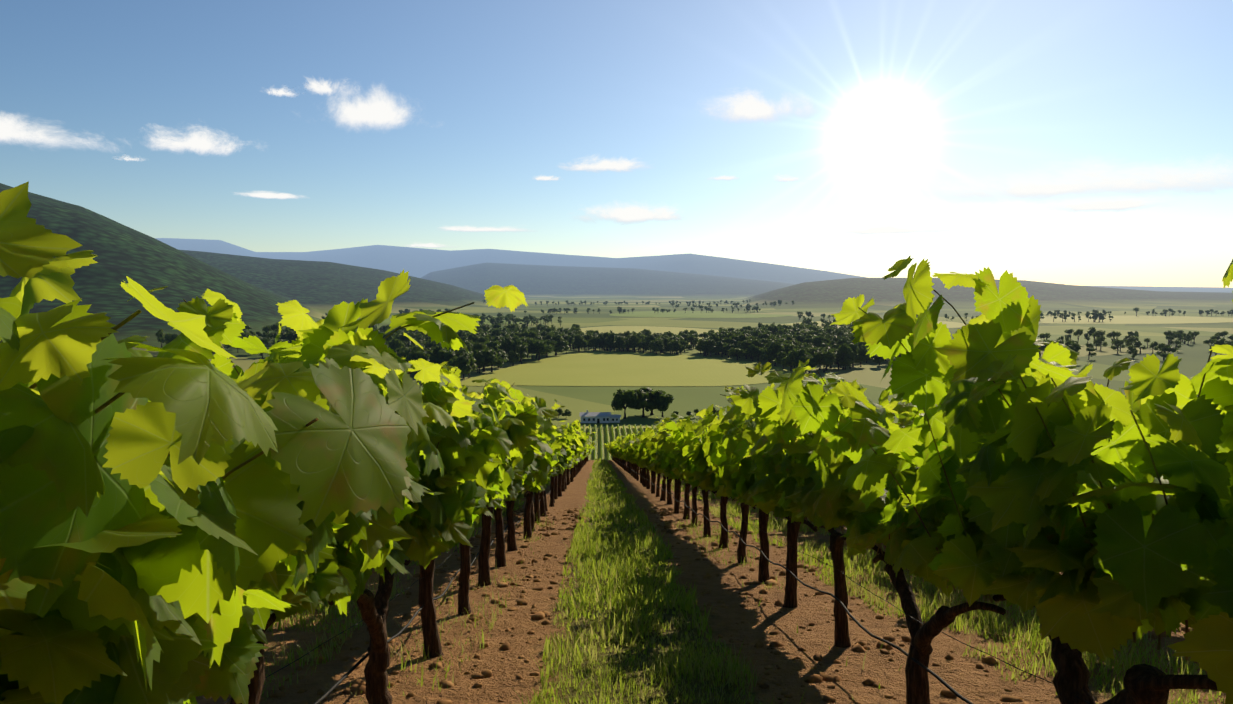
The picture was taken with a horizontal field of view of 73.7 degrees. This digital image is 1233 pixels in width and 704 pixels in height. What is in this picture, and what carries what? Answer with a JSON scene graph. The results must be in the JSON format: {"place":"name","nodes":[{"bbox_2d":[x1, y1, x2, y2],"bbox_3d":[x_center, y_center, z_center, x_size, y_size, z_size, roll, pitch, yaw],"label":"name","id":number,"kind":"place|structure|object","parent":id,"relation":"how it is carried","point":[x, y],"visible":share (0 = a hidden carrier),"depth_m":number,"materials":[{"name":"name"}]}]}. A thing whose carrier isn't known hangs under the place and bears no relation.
{"place":"outdoors","nodes":[
{"label":"outdoors","id":0,"kind":"place"},
{"bbox_2d":[0,114,96,145],"bbox_3d":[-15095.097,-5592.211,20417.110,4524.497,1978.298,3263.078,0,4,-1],"label":"cloud","id":1,"kind":"structure","parent":0,"point":[13,128],"depth_m":20650.12,"materials":[{"name":"white"}]},
{"bbox_2d":[150,130,235,154],"bbox_3d":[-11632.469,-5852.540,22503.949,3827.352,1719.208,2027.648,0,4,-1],"label":"cloud","id":2,"kind":"structure","parent":0,"point":[203,142],"depth_m":22573.44,"materials":[{"name":"white"}]},
{"bbox_2d":[242,191,296,198],"bbox_3d":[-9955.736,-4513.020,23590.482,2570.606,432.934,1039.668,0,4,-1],"label":"cloud","id":3,"kind":"structure","parent":0,"point":[265,195],"depth_m":23600.18,"materials":[{"name":"white"}]},
{"bbox_2d":[267,88,294,95],"bbox_3d":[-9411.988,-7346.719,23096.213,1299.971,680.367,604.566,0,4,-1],"label":"cloud","id":4,"kind":"structure","parent":0,"point":[280,92],"depth_m":23100.86,"materials":[{"name":"white"}]},
{"bbox_2d":[307,80,341,94],"bbox_3d":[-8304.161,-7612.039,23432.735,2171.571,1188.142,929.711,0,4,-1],"label":"cloud","id":5,"kind":"structure","parent":0,"point":[321,88],"depth_m":23416.60,"materials":[{"name":"white"}]},
{"bbox_2d":[335,90,407,127],"bbox_3d":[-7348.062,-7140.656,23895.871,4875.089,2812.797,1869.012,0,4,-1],"label":"cloud","id":6,"kind":"structure","parent":0,"point":[378,108],"depth_m":23986.48,"materials":[{"name":"white"}]},
{"bbox_2d":[409,243,444,247],"bbox_3d":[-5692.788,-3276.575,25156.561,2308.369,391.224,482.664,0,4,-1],"label":"cloud","id":7,"kind":"structure","parent":0,"point":[430,245],"depth_m":25142.06,"materials":[{"name":"white"}]},
{"bbox_2d":[357,316,541,323],"bbox_3d":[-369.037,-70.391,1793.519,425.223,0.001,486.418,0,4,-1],"label":"trees","id":8,"kind":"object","parent":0,"point":[386,321],"depth_m":1697.23,"materials":[{"name":"green plant"}]},
{"bbox_2d":[443,226,524,231],"bbox_3d":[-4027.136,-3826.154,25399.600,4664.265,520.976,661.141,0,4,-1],"label":"cloud","id":9,"kind":"structure","parent":0,"point":[467,229],"depth_m":25364.99,"materials":[{"name":"white"}]},
{"bbox_2d":[535,176,557,180],"bbox_3d":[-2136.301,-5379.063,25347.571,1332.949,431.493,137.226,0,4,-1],"label":"cloud","id":10,"kind":"structure","parent":0,"point":[544,178],"depth_m":25350.39,"materials":[{"name":"white"}]},
{"bbox_2d":[565,158,640,171],"bbox_3d":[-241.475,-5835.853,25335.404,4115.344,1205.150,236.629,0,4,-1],"label":"cloud","id":11,"kind":"structure","parent":0,"point":[619,165],"depth_m":25357.33,"materials":[{"name":"white"}]},
{"bbox_2d":[0,183,1232,703],"bbox_3d":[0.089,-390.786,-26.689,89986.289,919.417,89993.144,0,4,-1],"label":"ground","id":12,"kind":"structure","parent":0,"point":[258,287],"depth_m":510.77,"materials":[{"name":"soil"}]},
{"bbox_2d":[156,329,164,347],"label":"tree","id":13,"kind":"object","parent":12,"relation":"on","point":[160,334],"visible":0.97,"depth_m":760.00,"materials":[{"name":"green plant"}]},
{"bbox_2d":[163,333,177,342],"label":"tree","id":14,"kind":"object","parent":12,"relation":"on","point":[168,338],"visible":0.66,"depth_m":727.49,"materials":[{"name":"green plant"}]},
{"bbox_2d":[270,322,282,331],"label":"tree","id":15,"kind":"object","parent":12,"relation":"on","point":[273,327],"visible":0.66,"depth_m":923.55,"materials":[{"name":"green plant"}]},
{"bbox_2d":[285,330,297,342],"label":"tree","id":16,"kind":"object","parent":12,"relation":"on","point":[292,335],"visible":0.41,"depth_m":818.90,"materials":[{"name":"green plant"}]},
{"bbox_2d":[394,333,411,346],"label":"tree","id":17,"kind":"object","parent":12,"relation":"on","point":[402,337],"visible":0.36,"depth_m":847.65,"materials":[{"name":"green plant"}]},
{"bbox_2d":[394,346,413,369],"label":"tree","id":18,"kind":"object","parent":12,"relation":"on","point":[402,348],"visible":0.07,"depth_m":681.52,"materials":[{"name":"green plant"}]},
{"bbox_2d":[398,348,411,373],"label":"tree","id":19,"kind":"object","parent":12,"relation":"on","point":[403,354],"visible":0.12,"depth_m":654.87,"materials":[{"name":"green plant"}]},
{"bbox_2d":[407,350,429,361],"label":"tree","id":20,"kind":"object","parent":12,"relation":"on","point":[414,355],"visible":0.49,"depth_m":632.44,"materials":[{"name":"green plant"}]},
{"bbox_2d":[430,346,455,365],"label":"tree","id":21,"kind":"object","parent":12,"relation":"on","point":[440,355],"visible":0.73,"depth_m":615.41,"materials":[{"name":"green plant"}]},
{"bbox_2d":[447,355,471,377],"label":"tree","id":22,"kind":"object","parent":12,"relation":"on","point":[460,362],"visible":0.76,"depth_m":604.41,"materials":[{"name":"green plant"}]},
{"bbox_2d":[468,357,476,377],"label":"tree","id":23,"kind":"object","parent":12,"relation":"on","point":[472,364],"visible":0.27,"depth_m":626.60,"materials":[{"name":"green plant"}]},
{"bbox_2d":[467,333,480,343],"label":"tree","id":24,"kind":"object","parent":12,"relation":"on","point":[473,337],"visible":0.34,"depth_m":860.70,"materials":[{"name":"green plant"}]},
{"bbox_2d":[473,350,486,373],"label":"tree","id":25,"kind":"object","parent":12,"relation":"on","point":[481,357],"visible":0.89,"depth_m":655.73,"materials":[{"name":"green plant"}]},
{"bbox_2d":[473,343,487,369],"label":"tree","id":26,"kind":"object","parent":12,"relation":"on","point":[479,346],"visible":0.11,"depth_m":685.15,"materials":[{"name":"green plant"}]},
{"bbox_2d":[483,347,503,371],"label":"tree","id":27,"kind":"object","parent":12,"relation":"on","point":[491,353],"visible":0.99,"depth_m":664.01,"materials":[{"name":"green plant"}]},
{"bbox_2d":[488,341,498,365],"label":"tree","id":28,"kind":"object","parent":12,"relation":"on","point":[494,345],"visible":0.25,"depth_m":726.61,"materials":[{"name":"green plant"}]},
{"bbox_2d":[490,335,504,342],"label":"tree","id":29,"kind":"object","parent":12,"relation":"on","point":[500,338],"visible":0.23,"depth_m":789.49,"materials":[{"name":"green plant"}]},
{"bbox_2d":[496,349,507,367],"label":"tree","id":30,"kind":"object","parent":12,"relation":"on","point":[502,354],"visible":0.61,"depth_m":703.66,"materials":[{"name":"green plant"}]},
{"bbox_2d":[500,337,512,362],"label":"tree","id":31,"kind":"object","parent":12,"relation":"on","point":[506,345],"visible":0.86,"depth_m":754.90,"materials":[{"name":"green plant"}]},
{"bbox_2d":[507,351,520,365],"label":"tree","id":32,"kind":"object","parent":12,"relation":"on","point":[513,356],"visible":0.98,"depth_m":726.35,"materials":[{"name":"green plant"}]},
{"bbox_2d":[515,343,527,363],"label":"tree","id":33,"kind":"object","parent":12,"relation":"on","point":[522,350],"visible":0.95,"depth_m":738.37,"materials":[{"name":"green plant"}]},
{"bbox_2d":[519,331,537,337],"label":"tree","id":34,"kind":"object","parent":12,"relation":"on","point":[531,334],"visible":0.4,"depth_m":864.52,"materials":[{"name":"green plant"}]},
{"bbox_2d":[526,339,552,359],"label":"tree","id":35,"kind":"object","parent":12,"relation":"on","point":[539,347],"visible":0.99,"depth_m":776.49,"materials":[{"name":"green plant"}]},
{"bbox_2d":[541,339,556,356],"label":"tree","id":36,"kind":"object","parent":12,"relation":"on","point":[552,343],"visible":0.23,"depth_m":812.62,"materials":[{"name":"green plant"}]},
{"bbox_2d":[553,339,568,355],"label":"tree","id":37,"kind":"object","parent":12,"relation":"on","point":[561,346],"visible":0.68,"depth_m":835.94,"materials":[{"name":"green plant"}]},
{"bbox_2d":[573,335,587,351],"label":"tree","id":38,"kind":"object","parent":12,"relation":"on","point":[579,341],"visible":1,"depth_m":885.38,"materials":[{"name":"green plant"}]},
{"bbox_2d":[587,337,598,350],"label":"tree","id":39,"kind":"object","parent":12,"relation":"on","point":[592,341],"visible":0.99,"depth_m":897.17,"materials":[{"name":"green plant"}]},
{"bbox_2d":[594,337,604,350],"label":"tree","id":40,"kind":"object","parent":12,"relation":"on","point":[599,343],"visible":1,"depth_m":895.60,"materials":[{"name":"green plant"}]},
{"bbox_2d":[579,410,620,422],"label":"farmhouse","id":41,"kind":"object","parent":12,"relation":"on","point":[596,417],"visible":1,"depth_m":415.95,"materials":[{"name":"white paint"}]},
{"bbox_2d":[605,333,614,351],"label":"tree","id":42,"kind":"object","parent":12,"relation":"on","point":[610,342],"visible":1,"depth_m":883.10,"materials":[{"name":"green plant"}]},
{"bbox_2d":[0,181,1232,703],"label":"vine leaves","id":43,"kind":"object","parent":12,"relation":"on","point":[344,458],"visible":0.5,"depth_m":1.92,"materials":[{"name":"green plant"}]},
{"bbox_2d":[615,336,626,351],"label":"tree","id":44,"kind":"object","parent":12,"relation":"on","point":[621,342],"visible":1,"depth_m":874.64,"materials":[{"name":"green plant"}]},
{"bbox_2d":[611,389,638,418],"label":"tree","id":45,"kind":"object","parent":12,"relation":"on","point":[622,398],"visible":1,"depth_m":428.16,"materials":[{"name":"green plant"}]},
{"bbox_2d":[461,352,792,385],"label":"field","id":46,"kind":"structure","parent":12,"relation":"on","point":[616,369],"depth_m":674.34,"materials":[{"name":"green plant"}]},
{"bbox_2d":[555,424,702,459],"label":"vineyard rows","id":47,"kind":"object","parent":12,"relation":"on","point":[607,436],"visible":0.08,"depth_m":379.06,"materials":[{"name":"green plant"}]},
{"bbox_2d":[627,334,641,351],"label":"tree","id":48,"kind":"object","parent":12,"relation":"on","point":[635,338],"visible":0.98,"depth_m":879.96,"materials":[{"name":"green plant"}]},
{"bbox_2d":[638,341,648,352],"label":"tree","id":49,"kind":"object","parent":12,"relation":"on","point":[644,345],"visible":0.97,"depth_m":869.66,"materials":[{"name":"green plant"}]},
{"bbox_2d":[633,389,656,416],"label":"tree","id":50,"kind":"object","parent":12,"relation":"on","point":[645,401],"visible":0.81,"depth_m":431.45,"materials":[{"name":"green plant"}]},
{"bbox_2d":[638,387,665,414],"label":"tree","id":51,"kind":"object","parent":12,"relation":"on","point":[644,389],"visible":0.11,"depth_m":443.18,"materials":[{"name":"green plant"}]},
{"bbox_2d":[223,459,1089,703],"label":"drip hose lines","id":52,"kind":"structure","parent":12,"relation":"on","point":[362,659],"depth_m":4.46,"materials":[{"name":"black"}]},
{"bbox_2d":[648,339,664,353],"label":"tree","id":53,"kind":"object","parent":12,"relation":"on","point":[657,348],"visible":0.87,"depth_m":848.43,"materials":[{"name":"green plant"}]},
{"bbox_2d":[651,391,674,417],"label":"tree","id":54,"kind":"object","parent":12,"relation":"on","point":[662,401],"visible":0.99,"depth_m":431.00,"materials":[{"name":"green plant"}]},
{"bbox_2d":[696,338,715,356],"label":"tree","id":55,"kind":"object","parent":12,"relation":"on","point":[704,342],"visible":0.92,"depth_m":820.95,"materials":[{"name":"green plant"}]},
{"bbox_2d":[716,341,726,356],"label":"tree","id":56,"kind":"object","parent":12,"relation":"on","point":[719,344],"visible":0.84,"depth_m":818.68,"materials":[{"name":"green plant"}]},
{"bbox_2d":[230,456,1217,703],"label":"grapevine trunks","id":57,"kind":"object","parent":12,"relation":"on","point":[1146,684],"visible":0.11,"depth_m":4.11,"materials":[{"name":"brown wood"}]},
{"bbox_2d":[716,337,734,354],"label":"tree","id":58,"kind":"object","parent":12,"relation":"on","point":[727,340],"visible":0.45,"depth_m":837.98,"materials":[{"name":"green plant"}]},
{"bbox_2d":[228,458,1224,703],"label":"grass","id":59,"kind":"structure","parent":12,"relation":"on","point":[601,473],"depth_m":6.20,"materials":[{"name":"green plant"}]},
{"bbox_2d":[259,506,1193,703],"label":"soil clods","id":60,"kind":"object","parent":12,"relation":"on","point":[356,688],"visible":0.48,"depth_m":5.86,"materials":[{"name":"brown soil"}]},
{"bbox_2d":[721,343,733,357],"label":"tree","id":61,"kind":"object","parent":12,"relation":"on","point":[727,347],"visible":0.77,"depth_m":811.95,"materials":[{"name":"green plant"}]},
{"bbox_2d":[563,420,893,473],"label":"vine leaves","id":62,"kind":"object","parent":12,"relation":"on","point":[632,450],"visible":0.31,"depth_m":27.48,"materials":[{"name":"green plant"}]},
{"bbox_2d":[727,347,747,359],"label":"tree","id":63,"kind":"object","parent":12,"relation":"on","point":[736,352],"visible":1,"depth_m":775.97,"materials":[{"name":"green plant"}]},
{"bbox_2d":[738,340,751,358],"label":"tree","id":64,"kind":"object","parent":12,"relation":"on","point":[743,345],"visible":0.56,"depth_m":791.01,"materials":[{"name":"green plant"}]},
{"bbox_2d":[737,334,753,356],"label":"tree","id":65,"kind":"object","parent":12,"relation":"on","point":[742,337],"visible":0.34,"depth_m":816.62,"materials":[{"name":"green plant"}]},
{"bbox_2d":[745,344,761,360],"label":"tree","id":66,"kind":"object","parent":12,"relation":"on","point":[753,350],"visible":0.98,"depth_m":770.73,"materials":[{"name":"green plant"}]},
{"bbox_2d":[760,333,775,341],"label":"tree","id":67,"kind":"object","parent":12,"relation":"on","point":[767,336],"visible":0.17,"depth_m":838.90,"materials":[{"name":"green plant"}]},
{"bbox_2d":[762,341,783,365],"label":"tree","id":68,"kind":"object","parent":12,"relation":"on","point":[770,352],"visible":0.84,"depth_m":720.91,"materials":[{"name":"green plant"}]},
{"bbox_2d":[774,351,786,368],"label":"tree","id":69,"kind":"object","parent":12,"relation":"on","point":[781,354],"visible":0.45,"depth_m":690.78,"materials":[{"name":"green plant"}]},
{"bbox_2d":[777,346,792,366],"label":"tree","id":70,"kind":"object","parent":12,"relation":"on","point":[786,349],"visible":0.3,"depth_m":717.37,"materials":[{"name":"green plant"}]},
{"bbox_2d":[780,357,793,370],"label":"tree","id":71,"kind":"object","parent":12,"relation":"on","point":[785,361],"visible":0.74,"depth_m":679.29,"materials":[{"name":"green plant"}]},
{"bbox_2d":[787,348,807,366],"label":"tree","id":72,"kind":"object","parent":12,"relation":"on","point":[799,352],"visible":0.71,"depth_m":671.45,"materials":[{"name":"green plant"}]},
{"bbox_2d":[798,355,813,372],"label":"tree","id":73,"kind":"object","parent":12,"relation":"on","point":[803,359],"visible":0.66,"depth_m":663.13,"materials":[{"name":"green plant"}]},
{"bbox_2d":[805,357,816,372],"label":"tree","id":74,"kind":"object","parent":12,"relation":"on","point":[812,359],"visible":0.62,"depth_m":660.90,"materials":[{"name":"green plant"}]},
{"bbox_2d":[812,336,830,346],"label":"tree","id":75,"kind":"object","parent":12,"relation":"on","point":[817,341],"visible":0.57,"depth_m":794.36,"materials":[{"name":"green plant"}]},
{"bbox_2d":[814,350,834,372],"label":"tree","id":76,"kind":"object","parent":12,"relation":"on","point":[826,358],"visible":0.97,"depth_m":665.00,"materials":[{"name":"green plant"}]},
{"bbox_2d":[834,353,852,369],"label":"tree","id":77,"kind":"object","parent":12,"relation":"on","point":[843,362],"visible":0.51,"depth_m":685.21,"materials":[{"name":"green plant"}]},
{"bbox_2d":[836,343,854,369],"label":"tree","id":78,"kind":"object","parent":12,"relation":"on","point":[844,349],"visible":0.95,"depth_m":686.25,"materials":[{"name":"green plant"}]},
{"bbox_2d":[501,394,1197,519],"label":"vine leaves","id":79,"kind":"object","parent":12,"relation":"on","point":[714,429],"visible":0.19,"depth_m":10.45,"materials":[{"name":"green plant"}]},
{"bbox_2d":[848,343,859,367],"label":"tree","id":80,"kind":"object","parent":12,"relation":"on","point":[853,347],"visible":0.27,"depth_m":699.54,"materials":[{"name":"green plant"}]},
{"bbox_2d":[856,345,869,366],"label":"tree","id":81,"kind":"object","parent":12,"relation":"on","point":[862,352],"visible":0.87,"depth_m":711.55,"materials":[{"name":"green plant"}]},
{"bbox_2d":[873,354,883,367],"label":"tree","id":82,"kind":"object","parent":12,"relation":"on","point":[877,359],"visible":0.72,"depth_m":709.22,"materials":[{"name":"green plant"}]},
{"bbox_2d":[1068,342,1080,352],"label":"tree","id":83,"kind":"object","parent":12,"relation":"on","point":[1076,347],"visible":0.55,"depth_m":751.57,"materials":[{"name":"green plant"}]},
{"bbox_2d":[1086,346,1095,359],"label":"tree","id":84,"kind":"object","parent":12,"relation":"on","point":[1090,349],"visible":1,"depth_m":786.61,"materials":[{"name":"green plant"}]},
{"bbox_2d":[1096,336,1107,350],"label":"tree","id":85,"kind":"object","parent":12,"relation":"on","point":[1101,339],"visible":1,"depth_m":906.30,"materials":[{"name":"green plant"}]},
{"bbox_2d":[1124,335,1138,344],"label":"tree","id":86,"kind":"object","parent":12,"relation":"on","point":[1131,339],"visible":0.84,"depth_m":879.26,"materials":[{"name":"green plant"}]},
{"bbox_2d":[1133,341,1146,353],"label":"tree","id":87,"kind":"object","parent":12,"relation":"on","point":[1137,344],"visible":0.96,"depth_m":863.95,"materials":[{"name":"green plant"}]},
{"bbox_2d":[1156,343,1171,360],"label":"tree","id":88,"kind":"object","parent":12,"relation":"on","point":[1159,346],"visible":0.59,"depth_m":779.88,"materials":[{"name":"green plant"}]},
{"bbox_2d":[1159,346,1177,358],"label":"tree","id":89,"kind":"object","parent":12,"relation":"on","point":[1164,349],"visible":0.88,"depth_m":759.10,"materials":[{"name":"green plant"}]},
{"bbox_2d":[1163,330,1177,344],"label":"tree","id":90,"kind":"object","parent":12,"relation":"on","point":[1169,332],"visible":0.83,"depth_m":951.62,"materials":[{"name":"green plant"}]},
{"bbox_2d":[1213,338,1227,354],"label":"tree","id":91,"kind":"object","parent":12,"relation":"on","point":[1220,341],"visible":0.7,"depth_m":791.51,"materials":[{"name":"green plant"}]},
{"bbox_2d":[0,0,1232,287],"label":"sky","id":92,"kind":"structure","parent":0,"point":[907,98],"materials":[{"name":"blue"}]},
{"bbox_2d":[28,272,1212,663],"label":"vine shoots","id":93,"kind":"object","parent":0,"point":[116,396],"visible":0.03,"depth_m":2.35,"materials":[{"name":"green plant"}]},
{"bbox_2d":[583,205,680,223],"bbox_3d":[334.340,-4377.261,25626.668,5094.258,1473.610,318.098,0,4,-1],"label":"cloud","id":94,"kind":"structure","parent":0,"point":[630,213],"depth_m":25636.23,"materials":[{"name":"white"}]},
{"bbox_2d":[580,426,703,459],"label":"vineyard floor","id":95,"kind":"structure","parent":0,"point":[598,451],"depth_m":383.24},
{"bbox_2d":[580,326,718,344],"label":"pale field","id":96,"kind":"structure","parent":0,"point":[630,329],"depth_m":1367.48,"materials":[{"name":"beige plant"}]},
{"bbox_2d":[609,311,792,317],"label":"green field","id":97,"kind":"structure","parent":0,"point":[695,314],"depth_m":2154.51,"materials":[{"name":"plant"}]},
{"bbox_2d":[712,176,736,179],"bbox_3d":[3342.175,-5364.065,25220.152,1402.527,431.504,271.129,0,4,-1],"label":"cloud","id":98,"kind":"structure","parent":0,"point":[724,178],"depth_m":25227.65,"materials":[{"name":"white"}]},
{"bbox_2d":[718,92,811,121],"bbox_3d":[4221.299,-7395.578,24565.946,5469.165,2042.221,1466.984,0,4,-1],"label":"cloud","id":99,"kind":"structure","parent":0,"point":[748,106],"depth_m":24610.41,"materials":[{"name":"white"}]},
{"bbox_2d":[775,176,798,181],"bbox_3d":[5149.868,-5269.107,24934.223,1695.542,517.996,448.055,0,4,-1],"label":"cloud","id":100,"kind":"structure","parent":0,"point":[781,179],"depth_m":24942.84,"materials":[{"name":"white"}]},
{"bbox_2d":[781,321,965,327],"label":"pale field","id":101,"kind":"structure","parent":0,"point":[953,325],"depth_m":1555.01,"materials":[{"name":"beige plant"}]},
{"bbox_2d":[830,224,958,234],"bbox_3d":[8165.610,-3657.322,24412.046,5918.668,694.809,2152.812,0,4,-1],"label":"cloud","id":102,"kind":"structure","parent":0,"point":[883,228],"depth_m":24448.33,"materials":[{"name":"white"}]},
{"bbox_2d":[927,163,1232,199],"bbox_3d":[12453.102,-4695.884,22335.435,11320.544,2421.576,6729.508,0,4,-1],"label":"cloud","id":103,"kind":"structure","parent":0,"point":[1093,179],"depth_m":22092.68,"materials":[{"name":"white"}]},
{"bbox_2d":[1056,198,1162,210],"bbox_3d":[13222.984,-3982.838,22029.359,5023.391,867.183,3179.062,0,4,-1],"label":"cloud","id":104,"kind":"structure","parent":0,"point":[1115,205],"depth_m":22073.69,"materials":[{"name":"white"}]},
{"bbox_2d":[1039,316,1232,323],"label":"pale field","id":105,"kind":"structure","parent":0,"point":[1145,319],"depth_m":1750.61,"materials":[{"name":"beige plant"}]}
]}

